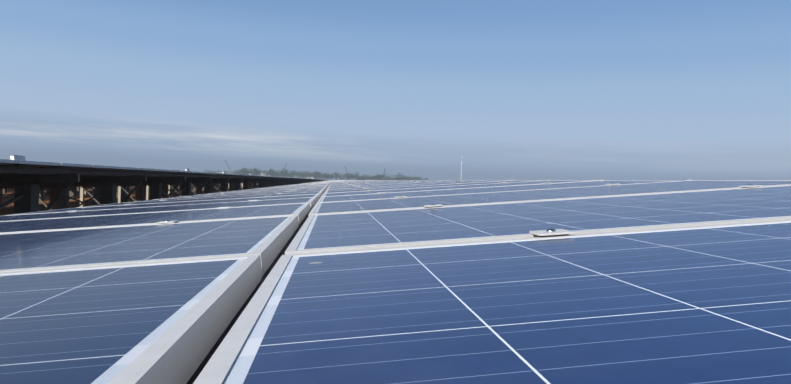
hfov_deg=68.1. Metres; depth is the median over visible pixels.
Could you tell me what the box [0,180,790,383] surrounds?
pv table row
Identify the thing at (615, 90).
sky
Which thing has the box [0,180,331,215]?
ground
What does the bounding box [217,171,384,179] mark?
buildings
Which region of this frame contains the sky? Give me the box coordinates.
[0,0,790,180]
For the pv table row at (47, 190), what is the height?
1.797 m
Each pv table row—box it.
[0,159,323,213]
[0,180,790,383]
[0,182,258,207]
[3,183,240,194]
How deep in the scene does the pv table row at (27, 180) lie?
11.32 m
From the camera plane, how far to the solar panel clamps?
6.58 m

